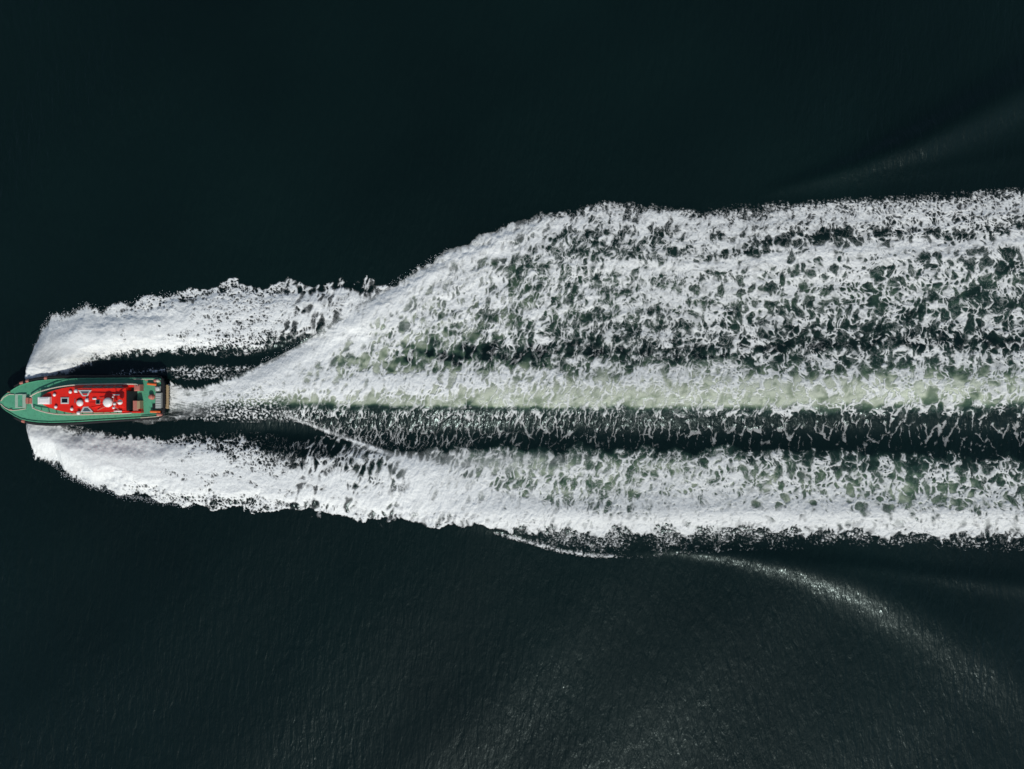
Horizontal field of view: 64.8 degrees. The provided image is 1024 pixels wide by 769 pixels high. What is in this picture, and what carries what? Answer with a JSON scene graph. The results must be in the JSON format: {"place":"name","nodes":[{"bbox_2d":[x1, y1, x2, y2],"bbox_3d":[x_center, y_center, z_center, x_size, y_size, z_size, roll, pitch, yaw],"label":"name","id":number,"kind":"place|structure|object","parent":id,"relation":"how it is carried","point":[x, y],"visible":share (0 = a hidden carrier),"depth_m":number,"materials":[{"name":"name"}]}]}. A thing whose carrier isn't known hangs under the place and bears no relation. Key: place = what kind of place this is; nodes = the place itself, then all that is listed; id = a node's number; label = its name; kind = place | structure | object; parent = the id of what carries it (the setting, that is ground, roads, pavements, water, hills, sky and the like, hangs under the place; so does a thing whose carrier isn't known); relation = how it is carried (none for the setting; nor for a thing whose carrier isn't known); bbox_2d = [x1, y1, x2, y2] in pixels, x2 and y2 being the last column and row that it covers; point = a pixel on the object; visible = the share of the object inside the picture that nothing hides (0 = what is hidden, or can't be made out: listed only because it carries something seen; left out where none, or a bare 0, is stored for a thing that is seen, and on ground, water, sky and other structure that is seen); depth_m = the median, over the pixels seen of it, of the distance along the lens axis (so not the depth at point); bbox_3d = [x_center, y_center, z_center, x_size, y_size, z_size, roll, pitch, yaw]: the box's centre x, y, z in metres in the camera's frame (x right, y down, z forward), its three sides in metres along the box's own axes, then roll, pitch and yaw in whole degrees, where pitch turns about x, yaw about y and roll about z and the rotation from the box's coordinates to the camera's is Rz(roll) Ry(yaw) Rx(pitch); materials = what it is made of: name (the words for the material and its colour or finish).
{"place":"outdoors","nodes":[
{"label":"outdoors","id":0,"kind":"place"},
{"bbox_2d":[0,0,1023,768],"bbox_3d":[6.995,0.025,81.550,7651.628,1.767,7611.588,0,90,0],"label":"water","id":1,"kind":"structure","parent":0,"point":[152,148],"depth_m":81.99,"materials":[{"name":"liquid"}]},
{"bbox_2d":[0,375,169,425],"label":"rescue boat","id":2,"kind":"object","parent":1,"relation":"on","point":[59,400],"visible":1,"depth_m":80.30,"materials":[{"name":"green metal"}]},
{"bbox_2d":[25,267,420,391],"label":"bow wave foam","id":3,"kind":"object","parent":1,"relation":"on","point":[66,344],"visible":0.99,"depth_m":81.42,"materials":[{"name":"white"}]},
{"bbox_2d":[33,254,447,507],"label":"spray droplets","id":4,"kind":"object","parent":1,"relation":"on","point":[228,384],"visible":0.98,"depth_m":81.56,"materials":[{"name":"white liquid"}]},
{"bbox_2d":[26,414,504,534],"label":"bow wave foam","id":5,"kind":"object","parent":1,"relation":"on","point":[113,463],"visible":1,"depth_m":81.54,"materials":[{"name":"white"}]},
{"bbox_2d":[169,190,1023,557],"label":"wake foam","id":6,"kind":"object","parent":1,"relation":"on","point":[293,368],"visible":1,"depth_m":81.71,"materials":[{"name":"white"}]}
]}

